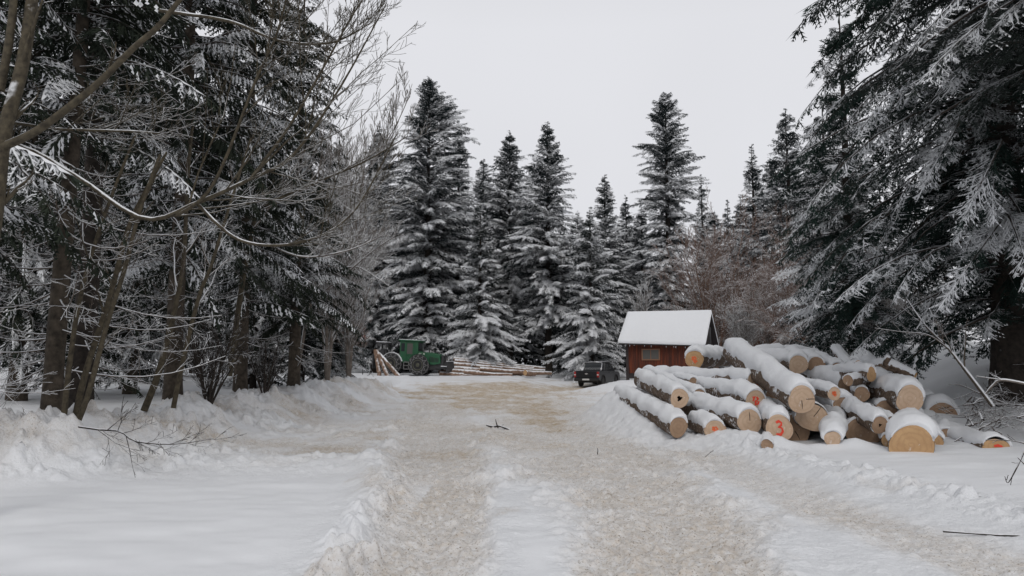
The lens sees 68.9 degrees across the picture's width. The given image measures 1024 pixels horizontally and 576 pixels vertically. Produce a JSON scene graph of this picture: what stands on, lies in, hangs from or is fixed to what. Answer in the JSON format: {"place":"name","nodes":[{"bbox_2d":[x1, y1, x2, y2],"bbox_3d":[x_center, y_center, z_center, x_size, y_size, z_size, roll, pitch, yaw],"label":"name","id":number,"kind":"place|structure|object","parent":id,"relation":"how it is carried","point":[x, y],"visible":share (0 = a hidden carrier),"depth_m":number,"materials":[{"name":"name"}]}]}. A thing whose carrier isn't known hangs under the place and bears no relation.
{"place":"outdoors","nodes":[
{"label":"outdoors","id":0,"kind":"place"},
{"bbox_2d":[0,341,1023,575],"bbox_3d":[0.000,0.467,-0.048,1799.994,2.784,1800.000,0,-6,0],"label":"ground","id":1,"kind":"structure","parent":0,"point":[409,473],"depth_m":10.12,"materials":[{"name":"white snow"}]},
{"bbox_2d":[1,176,79,379],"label":"fir tree","id":2,"kind":"object","parent":1,"relation":"on","point":[38,365],"visible":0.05,"depth_m":35.34,"materials":[{"name":"green plant"}]},
{"bbox_2d":[0,0,130,413],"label":"spruce tree","id":3,"kind":"object","parent":1,"relation":"on","point":[15,179],"visible":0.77,"depth_m":11.42,"materials":[{"name":"green plant"}]},
{"bbox_2d":[0,3,172,400],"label":"spruce tree","id":4,"kind":"object","parent":1,"relation":"on","point":[25,324],"visible":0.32,"depth_m":23.70,"materials":[{"name":"green plant"}]},
{"bbox_2d":[0,0,181,237],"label":"bare tree","id":5,"kind":"object","parent":1,"relation":"on","point":[11,113],"visible":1,"depth_m":8.44,"materials":[{"name":"brown plant"}]},
{"bbox_2d":[61,134,136,414],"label":"bare tree","id":6,"kind":"object","parent":1,"relation":"on","point":[68,372],"visible":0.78,"depth_m":12.51,"materials":[{"name":"brown plant"}]},
{"bbox_2d":[0,0,206,408],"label":"spruce tree","id":7,"kind":"object","parent":1,"relation":"on","point":[80,353],"visible":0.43,"depth_m":15.07,"materials":[{"name":"green plant"}]},
{"bbox_2d":[0,0,235,410],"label":"spruce tree","id":8,"kind":"object","parent":1,"relation":"on","point":[54,144],"visible":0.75,"depth_m":13.33,"materials":[{"name":"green plant"}]},
{"bbox_2d":[77,152,160,420],"bbox_3d":[-6.623,-0.071,12.582,1.107,4.850,0.512,4,-7,-34],"label":"bare tree","id":9,"kind":"object","parent":1,"relation":"on","point":[87,396],"visible":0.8,"depth_m":12.43,"materials":[{"name":"brown plant"}]},
{"bbox_2d":[73,145,168,416],"bbox_3d":[-6.758,-0.137,12.967,0.502,5.199,1.311,-6,-8,45],"label":"bare tree","id":10,"kind":"object","parent":1,"relation":"on","point":[87,365],"visible":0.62,"depth_m":12.84,"materials":[{"name":"brown plant"}]},
{"bbox_2d":[28,22,249,393],"bbox_3d":[-14.390,-3.961,29.254,8.720,17.275,9.097,0,-6,0],"label":"spruce tree","id":11,"kind":"object","parent":1,"relation":"on","point":[147,334],"visible":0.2,"depth_m":28.47,"materials":[{"name":"green plant"}]},
{"bbox_2d":[102,150,188,383],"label":"fir tree","id":12,"kind":"object","parent":1,"relation":"on","point":[144,379],"visible":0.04,"depth_m":36.75,"materials":[{"name":"green plant"}]},
{"bbox_2d":[78,397,246,474],"bbox_3d":[-5.437,2.335,10.923,2.845,1.537,0.928,-1,-6,10],"label":"fallen branch","id":13,"kind":"object","parent":1,"relation":"on","point":[127,436],"visible":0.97,"depth_m":11.00,"materials":[{"name":"brown plant"}]},
{"bbox_2d":[13,0,334,399],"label":"spruce tree","id":14,"kind":"object","parent":1,"relation":"on","point":[203,48],"visible":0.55,"depth_m":18.78,"materials":[{"name":"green plant"}]},
{"bbox_2d":[140,106,218,411],"bbox_3d":[-7.023,-0.777,15.643,1.579,6.605,1.125,0,-6,0],"label":"bare tree","id":15,"kind":"object","parent":1,"relation":"on","point":[156,379],"visible":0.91,"depth_m":15.34,"materials":[{"name":"brown plant"}]},
{"bbox_2d":[156,114,227,376],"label":"fir tree","id":16,"kind":"object","parent":1,"relation":"on","point":[203,326],"visible":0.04,"depth_m":43.39,"materials":[{"name":"green plant"}]},
{"bbox_2d":[171,139,251,407],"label":"bare tree","id":17,"kind":"object","parent":1,"relation":"on","point":[187,341],"visible":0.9,"depth_m":15.07,"materials":[{"name":"brown plant"}]},
{"bbox_2d":[0,0,425,258],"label":"bare tree","id":18,"kind":"object","parent":1,"relation":"on","point":[189,206],"visible":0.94,"depth_m":10.70,"materials":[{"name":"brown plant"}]},
{"bbox_2d":[171,301,269,403],"bbox_3d":[-7.025,1.705,17.250,1.873,2.792,2.394,-3,-6,25],"label":"bare shrub","id":19,"kind":"object","parent":1,"relation":"on","point":[209,393],"visible":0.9,"depth_m":17.30,"materials":[{"name":"brown plant"}]},
{"bbox_2d":[136,0,342,391],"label":"spruce tree","id":20,"kind":"object","parent":1,"relation":"on","point":[240,376],"visible":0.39,"depth_m":23.12,"materials":[{"name":"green plant"}]},
{"bbox_2d":[204,137,287,383],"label":"fir tree","id":21,"kind":"object","parent":1,"relation":"on","point":[249,365],"visible":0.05,"depth_m":38.58,"materials":[{"name":"green plant"}]},
{"bbox_2d":[213,190,288,388],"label":"fir tree","id":22,"kind":"object","parent":1,"relation":"on","point":[253,380],"visible":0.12,"depth_m":35.22,"materials":[{"name":"green plant"}]},
{"bbox_2d":[240,329,288,392],"bbox_3d":[-7.234,2.334,22.008,1.322,2.338,1.485,0,-6,0],"label":"bare shrub","id":23,"kind":"object","parent":1,"relation":"on","point":[263,374],"visible":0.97,"depth_m":21.79,"materials":[{"name":"brown plant"}]},
{"bbox_2d":[204,0,370,385],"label":"spruce tree","id":24,"kind":"object","parent":1,"relation":"on","point":[324,272],"visible":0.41,"depth_m":26.07,"materials":[{"name":"green plant"}]},
{"bbox_2d":[265,144,352,383],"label":"fir tree","id":25,"kind":"object","parent":1,"relation":"on","point":[308,341],"visible":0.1,"depth_m":34.16,"materials":[{"name":"green plant"}]},
{"bbox_2d":[226,60,436,375],"bbox_3d":[-4.876,-1.650,19.094,5.981,7.799,2.091,-4,-7,33],"label":"bare tree","id":26,"kind":"object","parent":1,"relation":"on","point":[267,206],"visible":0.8,"depth_m":19.27,"materials":[{"name":"brown plant"}]},
{"bbox_2d":[301,137,375,381],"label":"fir tree","id":27,"kind":"object","parent":1,"relation":"on","point":[337,369],"visible":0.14,"depth_m":36.91,"materials":[{"name":"green plant"}]},
{"bbox_2d":[295,128,386,380],"bbox_3d":[-7.863,-1.386,31.599,4.890,11.181,4.335,-4,-7,36],"label":"bare tree","id":28,"kind":"object","parent":1,"relation":"on","point":[328,338],"visible":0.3,"depth_m":31.07,"materials":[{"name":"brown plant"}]},
{"bbox_2d":[300,223,409,367],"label":"bare tree","id":29,"kind":"object","parent":1,"relation":"on","point":[355,266],"visible":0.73,"depth_m":28.86,"materials":[{"name":"brown plant"}]},
{"bbox_2d":[320,128,397,376],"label":"bare tree","id":30,"kind":"object","parent":1,"relation":"on","point":[349,343],"visible":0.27,"depth_m":35.13,"materials":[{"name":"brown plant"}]},
{"bbox_2d":[323,126,422,372],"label":"fir tree","id":31,"kind":"object","parent":1,"relation":"on","point":[378,318],"visible":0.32,"depth_m":73.68,"materials":[{"name":"green plant"}]},
{"bbox_2d":[372,339,453,375],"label":"log skidder","id":32,"kind":"object","parent":1,"relation":"on","point":[413,357],"visible":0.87,"depth_m":59.85,"materials":[{"name":"metal"}]},
{"bbox_2d":[367,76,493,372],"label":"fir tree","id":33,"kind":"object","parent":1,"relation":"on","point":[426,232],"visible":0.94,"depth_m":69.96,"materials":[{"name":"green plant"}]},
{"bbox_2d":[432,119,490,352],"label":"fir tree","id":34,"kind":"object","parent":1,"relation":"on","point":[462,188],"visible":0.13,"depth_m":78.76,"materials":[{"name":"green plant"}]},
{"bbox_2d":[435,202,529,366],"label":"fir tree","id":35,"kind":"object","parent":1,"relation":"on","point":[481,346],"visible":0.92,"depth_m":65.07,"materials":[{"name":"green plant"}]},
{"bbox_2d":[463,159,504,350],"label":"fir tree","id":36,"kind":"object","parent":1,"relation":"on","point":[479,192],"visible":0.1,"depth_m":93.32,"materials":[{"name":"green plant"}]},
{"bbox_2d":[454,362,544,370],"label":"log","id":37,"kind":"object","parent":1,"relation":"on","point":[479,365],"visible":0.56,"depth_m":62.05,"materials":[{"name":"orange wood"}]},
{"bbox_2d":[467,130,545,363],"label":"fir tree","id":38,"kind":"object","parent":1,"relation":"on","point":[498,198],"visible":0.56,"depth_m":76.32,"materials":[{"name":"green plant"}]},
{"bbox_2d":[479,367,551,374],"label":"log","id":39,"kind":"object","parent":1,"relation":"on","point":[495,370],"visible":0.84,"depth_m":60.69,"materials":[{"name":"orange wood"}]},
{"bbox_2d":[500,194,554,365],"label":"fir tree","id":40,"kind":"object","parent":1,"relation":"on","point":[533,360],"visible":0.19,"depth_m":80.40,"materials":[{"name":"green plant"}]},
{"bbox_2d":[491,121,619,371],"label":"fir tree","id":41,"kind":"object","parent":1,"relation":"on","point":[552,281],"visible":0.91,"depth_m":68.09,"materials":[{"name":"green plant"}]},
{"bbox_2d":[552,210,618,371],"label":"fir tree","id":42,"kind":"object","parent":1,"relation":"on","point":[578,229],"visible":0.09,"depth_m":80.44,"materials":[{"name":"green plant"}]},
{"bbox_2d":[542,207,632,383],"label":"fir tree","id":43,"kind":"object","parent":1,"relation":"on","point":[591,348],"visible":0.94,"depth_m":61.62,"materials":[{"name":"green plant"}]},
{"bbox_2d":[574,361,619,386],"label":"pickup truck","id":44,"kind":"object","parent":1,"relation":"on","point":[593,372],"visible":0.93,"depth_m":54.86,"materials":[{"name":"grey paint"}]},
{"bbox_2d":[576,174,646,360],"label":"fir tree","id":45,"kind":"object","parent":1,"relation":"on","point":[611,244],"visible":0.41,"depth_m":77.02,"materials":[{"name":"green plant"}]},
{"bbox_2d":[610,195,653,367],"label":"fir tree","id":46,"kind":"object","parent":1,"relation":"on","point":[627,219],"visible":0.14,"depth_m":86.73,"materials":[{"name":"green plant"}]},
{"bbox_2d":[616,208,665,366],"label":"fir tree","id":47,"kind":"object","parent":1,"relation":"on","point":[641,255],"visible":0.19,"depth_m":80.49,"materials":[{"name":"green plant"}]},
{"bbox_2d":[626,275,655,312],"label":"fir tree","id":48,"kind":"object","parent":1,"relation":"on","point":[646,308],"visible":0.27,"depth_m":60.18,"materials":[{"name":"brown plant"}]},
{"bbox_2d":[619,386,687,437],"bbox_3d":[3.385,2.962,18.321,0.556,0.992,4.661,1,-6,-5],"label":"log","id":49,"kind":"object","parent":1,"relation":"on","point":[663,416],"visible":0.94,"depth_m":17.08,"materials":[{"name":"brown wood"}]},
{"bbox_2d":[634,368,688,407],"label":"log","id":50,"kind":"object","parent":49,"relation":"on","point":[666,389],"visible":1,"depth_m":17.91,"materials":[{"name":"brown wood"}]},
{"bbox_2d":[620,92,710,310],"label":"fir tree","id":51,"kind":"object","parent":1,"relation":"on","point":[667,161],"visible":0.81,"depth_m":73.67,"materials":[{"name":"green plant"}]},
{"bbox_2d":[618,310,718,379],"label":"wooden hut","id":52,"kind":"object","parent":1,"relation":"on","point":[658,338],"visible":0.8,"depth_m":43.94,"materials":[{"name":"brown wood"}]},
{"bbox_2d":[641,349,659,359],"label":"window","id":53,"kind":"structure","parent":52,"relation":"in","point":[647,354],"depth_m":43.82,"materials":[{"name":"grey glass"}]},
{"bbox_2d":[686,175,720,309],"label":"fir tree","id":54,"kind":"object","parent":1,"relation":"on","point":[703,217],"visible":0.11,"depth_m":85.01,"materials":[{"name":"green plant"}]},
{"bbox_2d":[687,409,725,434],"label":"log","id":55,"kind":"object","parent":1,"relation":"on","point":[702,421],"visible":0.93,"depth_m":15.87,"materials":[{"name":"brown wood"}]},
{"bbox_2d":[643,187,783,367],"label":"bare tree","id":56,"kind":"object","parent":1,"relation":"on","point":[712,263],"visible":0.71,"depth_m":51.51,"materials":[{"name":"red plant"}]},
{"bbox_2d":[689,211,738,367],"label":"fir tree","id":57,"kind":"object","parent":1,"relation":"on","point":[713,222],"visible":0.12,"depth_m":76.55,"materials":[{"name":"green plant"}]},
{"bbox_2d":[680,391,761,431],"bbox_3d":[4.586,2.766,17.055,0.625,0.825,3.640,1,-6,-9],"label":"log","id":58,"kind":"object","parent":1,"relation":"on","point":[730,412],"visible":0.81,"depth_m":15.77,"materials":[{"name":"brown wood"}]},
{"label":"log","id":59,"kind":"object","parent":58,"relation":"on","visible":0},
{"bbox_2d":[642,365,705,392],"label":"log","id":60,"kind":"object","parent":59,"relation":"on","point":[691,387],"visible":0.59,"depth_m":19.26,"materials":[{"name":"brown wood"}]},
{"bbox_2d":[719,196,752,337],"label":"fir tree","id":61,"kind":"object","parent":1,"relation":"on","point":[736,207],"visible":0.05,"depth_m":80.80,"materials":[{"name":"green plant"}]},
{"bbox_2d":[717,277,768,345],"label":"bare shrub","id":62,"kind":"object","parent":1,"relation":"on","point":[747,330],"visible":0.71,"depth_m":45.73,"materials":[{"name":"brown plant"}]},
{"bbox_2d":[715,144,780,343],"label":"fir tree","id":63,"kind":"object","parent":1,"relation":"on","point":[753,173],"visible":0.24,"depth_m":66.84,"materials":[{"name":"green plant"}]},
{"bbox_2d":[688,200,815,345],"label":"bare tree","id":64,"kind":"object","parent":1,"relation":"on","point":[764,330],"visible":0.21,"depth_m":53.94,"materials":[{"name":"red plant"}]},
{"bbox_2d":[760,431,773,447],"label":"log","id":65,"kind":"object","parent":1,"relation":"on","point":[766,440],"visible":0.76,"depth_m":13.90,"materials":[{"name":"brown wood"}]},
{"bbox_2d":[741,157,796,343],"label":"fir tree","id":66,"kind":"object","parent":1,"relation":"on","point":[766,175],"visible":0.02,"depth_m":71.19,"materials":[{"name":"green plant"}]},
{"bbox_2d":[757,396,792,439],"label":"log","id":67,"kind":"object","parent":1,"relation":"on","point":[774,414],"visible":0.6,"depth_m":14.82,"materials":[{"name":"brown wood"}]},
{"bbox_2d":[694,375,765,406],"bbox_3d":[5.139,2.468,18.342,0.591,0.922,4.117,1,-6,-6],"label":"log","id":68,"kind":"object","parent":67,"relation":"on","point":[741,389],"visible":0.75,"depth_m":17.00,"materials":[{"name":"brown wood"}]},
{"bbox_2d":[656,365,763,389],"bbox_3d":[5.002,2.383,19.908,0.551,0.642,5.181,2,-6,-16],"label":"log","id":69,"kind":"object","parent":68,"relation":"on","point":[730,373],"visible":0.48,"depth_m":18.86,"materials":[{"name":"brown wood"}]},
{"bbox_2d":[684,344,730,367],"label":"log","id":70,"kind":"object","parent":69,"relation":"on","point":[704,356],"visible":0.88,"depth_m":21.09,"materials":[{"name":"brown wood"}]},
{"bbox_2d":[736,108,824,346],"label":"fir tree","id":71,"kind":"object","parent":1,"relation":"on","point":[787,158],"visible":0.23,"depth_m":56.93,"materials":[{"name":"green plant"}]},
{"bbox_2d":[758,348,808,373],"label":"log","id":72,"kind":"object","parent":1,"relation":"on","point":[795,360],"visible":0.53,"depth_m":18.91,"materials":[{"name":"brown wood"}]},
{"bbox_2d":[754,343,819,350],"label":"log","id":73,"kind":"object","parent":72,"relation":"on","point":[776,345],"visible":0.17,"depth_m":22.64,"materials":[{"name":"white wood"}]},
{"bbox_2d":[787,410,809,440],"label":"log","id":74,"kind":"object","parent":1,"relation":"on","point":[800,433],"visible":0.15,"depth_m":15.45,"materials":[{"name":"brown wood"}]},
{"bbox_2d":[782,401,827,430],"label":"log","id":75,"kind":"object","parent":74,"relation":"on","point":[810,420],"visible":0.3,"depth_m":15.21,"materials":[{"name":"brown wood"}]},
{"bbox_2d":[723,337,815,412],"bbox_3d":[5.839,1.907,17.376,0.615,1.684,5.169,0,-6,2],"label":"log","id":76,"kind":"object","parent":75,"relation":"on","point":[784,385],"visible":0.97,"depth_m":16.10,"materials":[{"name":"brown wood"}]},
{"bbox_2d":[806,378,840,400],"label":"log","id":77,"kind":"object","parent":75,"relation":"on","point":[829,390],"visible":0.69,"depth_m":15.58,"materials":[{"name":"brown wood"}]},
{"bbox_2d":[726,229,881,350],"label":"bare tree","id":78,"kind":"object","parent":1,"relation":"on","point":[773,285],"visible":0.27,"depth_m":43.51,"materials":[{"name":"red plant"}]},
{"bbox_2d":[765,102,880,355],"bbox_3d":[13.154,-1.985,31.654,4.710,12.062,4.649,-3,-6,25],"label":"fir tree","id":79,"kind":"object","parent":1,"relation":"on","point":[794,270],"visible":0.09,"depth_m":31.65,"materials":[{"name":"green plant"}]},
{"bbox_2d":[819,404,847,443],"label":"log","id":80,"kind":"object","parent":1,"relation":"on","point":[833,426],"visible":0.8,"depth_m":14.16,"materials":[{"name":"brown wood"}]},
{"bbox_2d":[767,5,935,357],"bbox_3d":[11.497,-3.227,25.706,5.168,13.389,5.385,0,-6,0],"label":"fir tree","id":81,"kind":"object","parent":1,"relation":"on","point":[857,336],"visible":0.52,"depth_m":25.25,"materials":[{"name":"green plant"}]},
{"bbox_2d":[846,416,879,441],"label":"log","id":82,"kind":"object","parent":1,"relation":"on","point":[856,430],"visible":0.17,"depth_m":15.01,"materials":[{"name":"brown wood"}]},
{"bbox_2d":[814,388,852,406],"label":"log","id":83,"kind":"object","parent":82,"relation":"on","point":[844,393],"visible":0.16,"depth_m":16.13,"materials":[{"name":"brown plant"}]},
{"bbox_2d":[840,396,888,433],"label":"log","id":84,"kind":"object","parent":82,"relation":"on","point":[870,417],"visible":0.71,"depth_m":14.52,"materials":[{"name":"brown wood"}]},
{"bbox_2d":[830,247,936,350],"bbox_3d":[13.244,0.505,27.447,3.711,4.303,4.211,-2,-6,19],"label":"bare shrub","id":85,"kind":"object","parent":1,"relation":"on","point":[889,302],"visible":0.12,"depth_m":26.37,"materials":[{"name":"brown plant"}]},
{"bbox_2d":[756,0,1023,407],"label":"fir tree","id":86,"kind":"object","parent":1,"relation":"on","point":[983,188],"visible":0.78,"depth_m":17.63,"materials":[{"name":"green plant"}]},
{"bbox_2d":[790,0,1023,202],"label":"fir tree","id":87,"kind":"object","parent":1,"relation":"on","point":[987,15],"visible":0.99,"depth_m":14.48,"materials":[{"name":"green plant"}]},
{"bbox_2d":[885,407,937,452],"bbox_3d":[7.977,2.853,14.987,0.856,0.932,4.113,-3,-7,26],"label":"log","id":88,"kind":"object","parent":1,"relation":"on","point":[908,429],"visible":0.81,"depth_m":13.23,"materials":[{"name":"beige wood"}]},
{"bbox_2d":[863,400,893,418],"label":"log","id":89,"kind":"object","parent":88,"relation":"on","point":[889,414],"visible":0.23,"depth_m":15.21,"materials":[{"name":"brown plant"}]},
{"bbox_2d":[850,384,869,401],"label":"log","id":90,"kind":"object","parent":89,"relation":"on","point":[862,393],"visible":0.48,"depth_m":16.45,"materials":[{"name":"beige wood"}]},
{"bbox_2d":[801,365,854,392],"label":"log","id":91,"kind":"object","parent":90,"relation":"on","point":[825,372],"visible":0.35,"depth_m":18.28,"materials":[{"name":"brown plant"}]},
{"bbox_2d":[784,345,825,369],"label":"log","id":92,"kind":"object","parent":91,"relation":"on","point":[815,358],"visible":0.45,"depth_m":19.09,"materials":[{"name":"brown plant"}]},
{"bbox_2d":[815,350,842,364],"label":"log","id":93,"kind":"object","parent":91,"relation":"on","point":[829,359],"visible":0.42,"depth_m":18.81,"materials":[{"name":"brown plant"}]},
{"bbox_2d":[842,372,870,385],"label":"log","id":94,"kind":"object","parent":90,"relation":"on","point":[853,379],"visible":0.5,"depth_m":16.33,"materials":[{"name":"brown plant"}]},
{"bbox_2d":[832,361,876,381],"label":"log","id":95,"kind":"object","parent":94,"relation":"on","point":[868,371],"visible":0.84,"depth_m":16.78,"materials":[{"name":"brown plant"}]},
{"bbox_2d":[868,397,896,413],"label":"log","id":96,"kind":"object","parent":88,"relation":"on","point":[881,402],"visible":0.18,"depth_m":15.95,"materials":[{"name":"brown plant"}]},
{"bbox_2d":[865,366,925,409],"bbox_3d":[8.480,2.264,17.238,0.629,0.990,3.970,-1,-6,8],"label":"log","id":97,"kind":"object","parent":96,"relation":"on","point":[901,391],"visible":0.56,"depth_m":15.46,"materials":[{"name":"brown plant"}]},
{"bbox_2d":[830,344,853,361],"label":"log","id":98,"kind":"object","parent":97,"relation":"on","point":[838,351],"visible":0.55,"depth_m":19.61,"materials":[{"name":"brown wood"}]},
{"bbox_2d":[862,354,916,377],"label":"log","id":99,"kind":"object","parent":97,"relation":"on","point":[887,362],"visible":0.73,"depth_m":17.15,"materials":[{"name":"brown plant"}]},
{"bbox_2d":[889,181,957,344],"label":"fir tree","id":100,"kind":"object","parent":1,"relation":"on","point":[930,323],"visible":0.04,"depth_m":51.06,"materials":[{"name":"green plant"}]},
{"bbox_2d":[875,293,994,406],"bbox_3d":[8.958,1.274,16.075,2.243,2.509,0.950,-2,-6,15],"label":"branch","id":101,"kind":"object","parent":1,"relation":"on","point":[971,377],"visible":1,"depth_m":15.88,"materials":[{"name":"brown plant"}]},
{"bbox_2d":[908,154,987,344],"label":"fir tree","id":102,"kind":"object","parent":1,"relation":"on","point":[940,283],"visible":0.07,"depth_m":43.16,"materials":[{"name":"green plant"}]},
{"bbox_2d":[923,409,1012,447],"bbox_3d":[9.101,2.940,15.280,0.558,0.757,3.129,-1,-6,5],"label":"log","id":103,"kind":"object","parent":1,"relation":"on","point":[973,436],"visible":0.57,"depth_m":14.19,"materials":[{"name":"brown plant"}]},
{"bbox_2d":[935,416,949,436],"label":"log","id":104,"kind":"object","parent":103,"relation":"on","point":[943,423],"visible":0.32,"depth_m":15.32,"materials":[{"name":"brown wood"}]},
{"bbox_2d":[922,393,959,414],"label":"log","id":105,"kind":"object","parent":104,"relation":"on","point":[942,400],"visible":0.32,"depth_m":16.83,"materials":[{"name":"brown wood"}]},
{"bbox_2d":[931,364,1023,441],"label":"brush pile","id":106,"kind":"object","parent":1,"relation":"on","point":[974,402],"visible":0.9,"depth_m":15.71,"materials":[{"name":"brown plant"}]},
{"bbox_2d":[0,0,1023,360],"label":"sky","id":107,"kind":"structure","parent":0,"point":[594,70],"materials":[{"name":"white"}]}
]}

